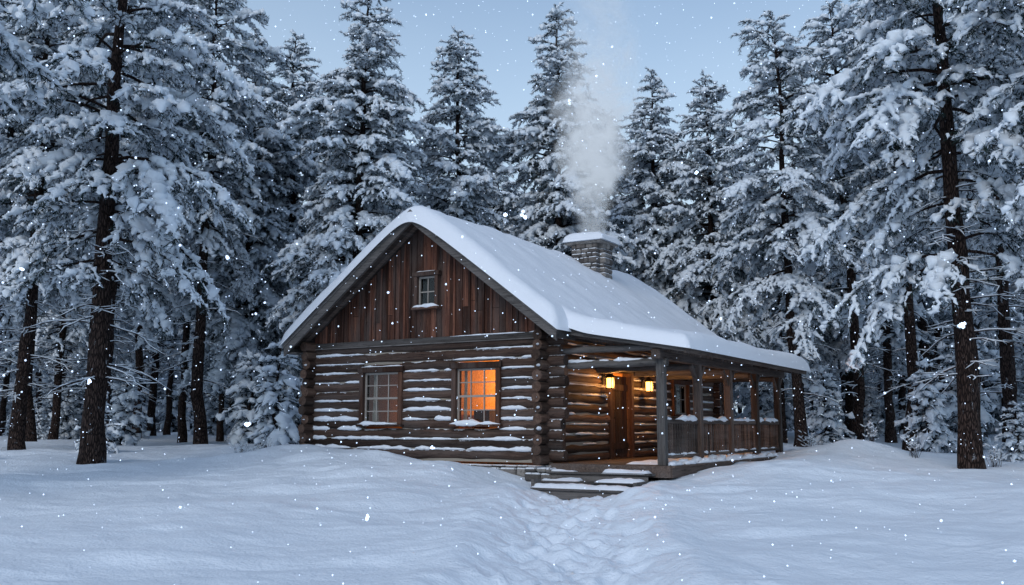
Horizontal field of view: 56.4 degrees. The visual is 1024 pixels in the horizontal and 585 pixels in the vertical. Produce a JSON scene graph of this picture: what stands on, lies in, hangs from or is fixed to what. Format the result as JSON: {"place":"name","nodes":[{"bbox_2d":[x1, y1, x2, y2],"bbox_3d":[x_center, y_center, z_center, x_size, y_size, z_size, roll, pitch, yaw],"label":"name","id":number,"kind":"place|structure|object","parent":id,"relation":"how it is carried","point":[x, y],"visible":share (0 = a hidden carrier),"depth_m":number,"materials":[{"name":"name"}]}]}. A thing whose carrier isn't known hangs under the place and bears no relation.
{"place":"outdoors","nodes":[
{"label":"outdoors","id":0,"kind":"place"},
{"bbox_2d":[0,0,1014,421],"label":"sky","id":1,"kind":"structure","parent":0,"point":[515,22],"materials":[{"name":"blue"}]},
{"bbox_2d":[0,428,1023,584],"bbox_3d":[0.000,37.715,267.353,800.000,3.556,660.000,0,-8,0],"label":"snow ground","id":2,"kind":"structure","parent":0,"point":[724,541],"depth_m":14.19,"materials":[{"name":"white snow"}]},
{"bbox_2d":[0,21,65,441],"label":"pine tree","id":3,"kind":"object","parent":2,"relation":"on","point":[31,434],"visible":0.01,"depth_m":41.56,"materials":[{"name":"brown plant"}]},
{"bbox_2d":[0,0,91,387],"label":"pine tree","id":4,"kind":"object","parent":2,"relation":"on","point":[4,141],"visible":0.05,"depth_m":34.38,"materials":[{"name":"white plant"}]},
{"bbox_2d":[0,0,95,327],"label":"pine tree","id":5,"kind":"object","parent":2,"relation":"on","point":[9,43],"visible":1,"depth_m":19.34,"materials":[{"name":"white plant"}]},
{"bbox_2d":[0,0,137,449],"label":"pine tree","id":6,"kind":"object","parent":2,"relation":"on","point":[14,153],"visible":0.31,"depth_m":29.97,"materials":[{"name":"white plant"}]},
{"bbox_2d":[72,391,127,453],"bbox_3d":[-12.397,4.055,28.712,1.822,2.395,1.257,-6,-10,36],"label":"pine sapling","id":7,"kind":"object","parent":2,"relation":"on","point":[111,431],"visible":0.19,"depth_m":28.65,"materials":[{"name":"white plant"}]},
{"bbox_2d":[22,0,207,419],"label":"pine tree","id":8,"kind":"object","parent":2,"relation":"on","point":[147,325],"visible":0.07,"depth_m":37.14,"materials":[{"name":"white plant"}]},
{"bbox_2d":[15,0,238,445],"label":"pine tree","id":9,"kind":"object","parent":2,"relation":"on","point":[142,16],"visible":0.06,"depth_m":33.09,"materials":[{"name":"white plant"}]},
{"bbox_2d":[109,359,157,445],"bbox_3d":[-14.519,4.598,35.759,2.371,4.239,1.950,4,-9,-26],"label":"pine sapling","id":10,"kind":"object","parent":2,"relation":"on","point":[125,407],"visible":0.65,"depth_m":35.65,"materials":[{"name":"white plant"}]},
{"bbox_2d":[0,0,277,464],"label":"pine tree","id":11,"kind":"object","parent":2,"relation":"on","point":[77,57],"visible":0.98,"depth_m":24.14,"materials":[{"name":"white plant"}]},
{"bbox_2d":[130,0,300,443],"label":"pine tree","id":12,"kind":"object","parent":2,"relation":"on","point":[234,113],"visible":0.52,"depth_m":36.71,"materials":[{"name":"white plant"}]},
{"bbox_2d":[155,28,319,408],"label":"pine tree","id":13,"kind":"object","parent":2,"relation":"on","point":[237,339],"visible":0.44,"depth_m":41.38,"materials":[{"name":"white plant"}]},
{"bbox_2d":[228,440,249,452],"bbox_3d":[-7.786,4.515,27.055,0.639,0.649,0.480,0,-8,0],"label":"dry shrub","id":14,"kind":"object","parent":2,"relation":"on","point":[240,448],"visible":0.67,"depth_m":27.05,"materials":[{"name":"white plant"}]},
{"bbox_2d":[177,100,301,403],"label":"pine tree","id":15,"kind":"object","parent":2,"relation":"on","point":[230,286],"depth_m":49.93,"materials":[{"name":"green plant"}]},
{"bbox_2d":[215,349,269,444],"bbox_3d":[-9.781,4.429,35.623,2.195,4.769,2.671,1,-8,-6],"label":"pine sapling","id":16,"kind":"object","parent":2,"relation":"on","point":[240,416],"visible":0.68,"depth_m":35.30,"materials":[{"name":"white plant"}]},
{"bbox_2d":[245,446,257,451],"bbox_3d":[-6.845,4.314,25.252,0.362,0.523,0.404,5,-9,-32],"label":"dry shrub","id":17,"kind":"object","parent":2,"relation":"on","point":[251,449],"visible":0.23,"depth_m":25.24,"materials":[{"name":"white plant"}]},
{"bbox_2d":[254,437,271,448],"bbox_3d":[-7.187,4.552,27.668,0.563,0.760,0.552,0,-8,0],"label":"dry shrub","id":18,"kind":"object","parent":2,"relation":"on","point":[265,443],"visible":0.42,"depth_m":27.60,"materials":[{"name":"white plant"}]},
{"bbox_2d":[245,338,301,447],"bbox_3d":[-7.607,3.629,30.883,2.079,4.466,2.494,1,-8,-4],"label":"pine sapling","id":19,"kind":"object","parent":2,"relation":"on","point":[279,433],"visible":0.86,"depth_m":30.65,"materials":[{"name":"white plant"}]},
{"bbox_2d":[206,29,357,422],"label":"pine tree","id":20,"kind":"object","parent":2,"relation":"on","point":[297,89],"visible":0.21,"depth_m":44.40,"materials":[{"name":"white plant"}]},
{"bbox_2d":[257,0,430,402],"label":"pine tree","id":21,"kind":"object","parent":2,"relation":"on","point":[350,183],"visible":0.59,"depth_m":35.20,"materials":[{"name":"white plant"}]},
{"bbox_2d":[297,79,405,244],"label":"pine tree","id":22,"kind":"object","parent":2,"relation":"on","point":[349,161],"visible":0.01,"depth_m":47.64,"materials":[{"name":"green plant"}]},
{"bbox_2d":[366,122,421,212],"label":"pine tree","id":23,"kind":"object","parent":2,"relation":"on","point":[418,181],"visible":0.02,"depth_m":50.39,"materials":[{"name":"white plant"}]},
{"bbox_2d":[414,148,455,216],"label":"pine tree","id":24,"kind":"object","parent":2,"relation":"on","point":[422,184],"visible":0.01,"depth_m":54.97,"materials":[{"name":"white plant"}]},
{"bbox_2d":[400,25,509,230],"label":"pine tree","id":25,"kind":"object","parent":2,"relation":"on","point":[478,184],"visible":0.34,"depth_m":40.87,"materials":[{"name":"white plant"}]},
{"bbox_2d":[477,132,526,239],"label":"pine tree","id":26,"kind":"object","parent":2,"relation":"on","point":[509,194],"visible":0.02,"depth_m":55.48,"materials":[{"name":"white plant"}]},
{"bbox_2d":[0,74,1023,442],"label":"distant pine forest","id":27,"kind":"object","parent":2,"relation":"on","point":[64,340],"visible":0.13,"depth_m":46.85,"materials":[{"name":"grey plant"}]},
{"bbox_2d":[0,338,1023,439],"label":"forest understory","id":28,"kind":"object","parent":2,"relation":"on","point":[874,412],"visible":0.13,"depth_m":59.70,"materials":[{"name":"grey plant"}]},
{"bbox_2d":[278,206,810,498],"bbox_3d":[1.746,1.640,26.436,10.660,7.418,12.476,-5,-9,31],"label":"log cabin","id":29,"kind":"object","parent":2,"relation":"on","point":[529,354],"visible":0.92,"depth_m":22.60,"materials":[{"name":"brown wood"}]},
{"bbox_2d":[356,270,690,426],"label":"window frames","id":30,"kind":"structure","parent":29,"relation":"in","point":[454,367],"depth_m":22.69,"materials":[{"name":"brown wood"}]},
{"bbox_2d":[613,376,627,457],"bbox_3d":[2.650,3.110,23.924,0.087,2.027,1.061,-5,-9,31],"label":"front door","id":31,"kind":"structure","parent":29,"relation":"in","point":[620,391],"depth_m":24.01,"materials":[{"name":"brown wood"}]},
{"bbox_2d":[675,386,684,412],"bbox_3d":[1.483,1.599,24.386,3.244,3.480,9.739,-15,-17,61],"label":"window glass","id":32,"kind":"structure","parent":29,"relation":"in","point":[677,387],"depth_m":27.55,"materials":[{"name":"grey glass"}]},
{"bbox_2d":[480,2,638,270],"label":"pine tree","id":33,"kind":"object","parent":2,"relation":"on","point":[553,204],"visible":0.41,"depth_m":42.46,"materials":[{"name":"white plant"}]},
{"bbox_2d":[580,109,649,264],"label":"pine tree","id":34,"kind":"object","parent":2,"relation":"on","point":[608,203],"visible":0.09,"depth_m":54.01,"materials":[{"name":"white plant"}]},
{"bbox_2d":[602,66,722,337],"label":"pine tree","id":35,"kind":"object","parent":2,"relation":"on","point":[651,186],"visible":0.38,"depth_m":46.26,"materials":[{"name":"white plant"}]},
{"bbox_2d":[639,69,790,415],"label":"pine tree","id":36,"kind":"object","parent":2,"relation":"on","point":[708,243],"visible":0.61,"depth_m":44.12,"materials":[{"name":"white plant"}]},
{"bbox_2d":[709,137,811,410],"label":"pine tree","id":37,"kind":"object","parent":2,"relation":"on","point":[741,395],"visible":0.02,"depth_m":52.21,"materials":[{"name":"white plant"}]},
{"bbox_2d":[697,10,866,446],"bbox_3d":[10.101,-2.398,35.086,6.197,16.826,6.818,7,-11,-44],"label":"pine tree","id":38,"kind":"object","parent":2,"relation":"on","point":[777,216],"visible":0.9,"depth_m":34.47,"materials":[{"name":"white plant"}]},
{"bbox_2d":[797,430,815,446],"bbox_3d":[8.857,4.486,28.710,0.557,0.702,0.572,0,-8,0],"label":"dry shrub","id":39,"kind":"object","parent":2,"relation":"on","point":[809,442],"visible":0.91,"depth_m":28.65,"materials":[{"name":"white plant"}]},
{"bbox_2d":[750,0,907,439],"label":"pine tree","id":40,"kind":"object","parent":2,"relation":"on","point":[824,33],"visible":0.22,"depth_m":38.71,"materials":[{"name":"white plant"}]},
{"bbox_2d":[804,365,856,444],"bbox_3d":[12.102,4.754,36.857,2.095,3.992,3.038,1,-9,-3],"label":"pine sapling","id":41,"kind":"object","parent":2,"relation":"on","point":[833,424],"visible":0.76,"depth_m":36.49,"materials":[{"name":"white plant"}]},
{"bbox_2d":[777,128,917,437],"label":"pine tree","id":42,"kind":"object","parent":2,"relation":"on","point":[834,343],"visible":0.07,"depth_m":48.91,"materials":[{"name":"white plant"}]},
{"bbox_2d":[860,420,883,441],"bbox_3d":[9.913,3.856,26.282,0.444,0.693,0.562,5,-9,-31],"label":"dry shrub","id":43,"kind":"object","parent":2,"relation":"on","point":[871,434],"visible":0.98,"depth_m":26.30,"materials":[{"name":"white plant"}]},
{"bbox_2d":[810,0,967,450],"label":"pine tree","id":44,"kind":"object","parent":2,"relation":"on","point":[897,158],"visible":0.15,"depth_m":34.30,"materials":[{"name":"white plant"}]},
{"bbox_2d":[767,0,1023,468],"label":"pine tree","id":45,"kind":"object","parent":2,"relation":"on","point":[866,119],"visible":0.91,"depth_m":23.47,"materials":[{"name":"white plant"}]},
{"bbox_2d":[901,427,932,457],"bbox_3d":[10.687,3.990,25.167,0.808,0.906,0.448,-4,-9,25],"label":"dry shrub","id":46,"kind":"object","parent":2,"relation":"on","point":[913,445],"visible":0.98,"depth_m":25.15,"materials":[{"name":"white plant"}]},
{"bbox_2d":[894,358,956,452],"bbox_3d":[13.416,4.026,30.747,2.213,3.959,1.832,-1,-8,8],"label":"pine sapling","id":47,"kind":"object","parent":2,"relation":"on","point":[941,436],"visible":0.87,"depth_m":30.51,"materials":[{"name":"white plant"}]},
{"bbox_2d":[833,75,1023,432],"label":"pine tree","id":48,"kind":"object","parent":2,"relation":"on","point":[921,324],"visible":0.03,"depth_m":43.85,"materials":[{"name":"white plant"}]},
{"bbox_2d":[863,171,998,405],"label":"pine tree","id":49,"kind":"object","parent":2,"relation":"on","point":[990,334],"visible":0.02,"depth_m":47.80,"materials":[{"name":"white plant"}]},
{"bbox_2d":[917,331,999,452],"bbox_3d":[15.379,3.833,32.660,4.050,5.323,2.794,4,-10,-17],"label":"pine sapling","id":50,"kind":"object","parent":2,"relation":"on","point":[987,405],"visible":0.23,"depth_m":32.40,"materials":[{"name":"white plant"}]},
{"bbox_2d":[896,0,1023,451],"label":"pine tree","id":51,"kind":"object","parent":2,"relation":"on","point":[1006,348],"visible":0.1,"depth_m":31.12,"materials":[{"name":"white plant"}]},
{"bbox_2d":[903,3,1023,441],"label":"pine tree","id":52,"kind":"object","parent":2,"relation":"on","point":[1015,382],"depth_m":37.89,"materials":[{"name":"white plant"}]},
{"bbox_2d":[940,0,1023,218],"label":"pine tree","id":53,"kind":"object","parent":2,"relation":"on","point":[1012,111],"visible":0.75,"depth_m":21.48,"materials":[{"name":"white plant"}]},
{"bbox_2d":[983,443,1005,466],"bbox_3d":[11.960,4.070,23.627,0.482,0.692,0.422,0,-8,0],"label":"dry shrub","id":54,"kind":"object","parent":2,"relation":"on","point":[993,458],"visible":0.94,"depth_m":23.62,"materials":[{"name":"white plant"}]},
{"bbox_2d":[992,401,1023,461],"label":"pine sapling","id":55,"kind":"object","parent":2,"relation":"on","point":[1013,440],"visible":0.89,"depth_m":26.12,"materials":[{"name":"white plant"}]},
{"bbox_2d":[0,0,1023,584],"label":"falling snow","id":56,"kind":"structure","parent":0,"point":[962,326],"depth_m":11.30,"materials":[{"name":"white snow"}]}
]}

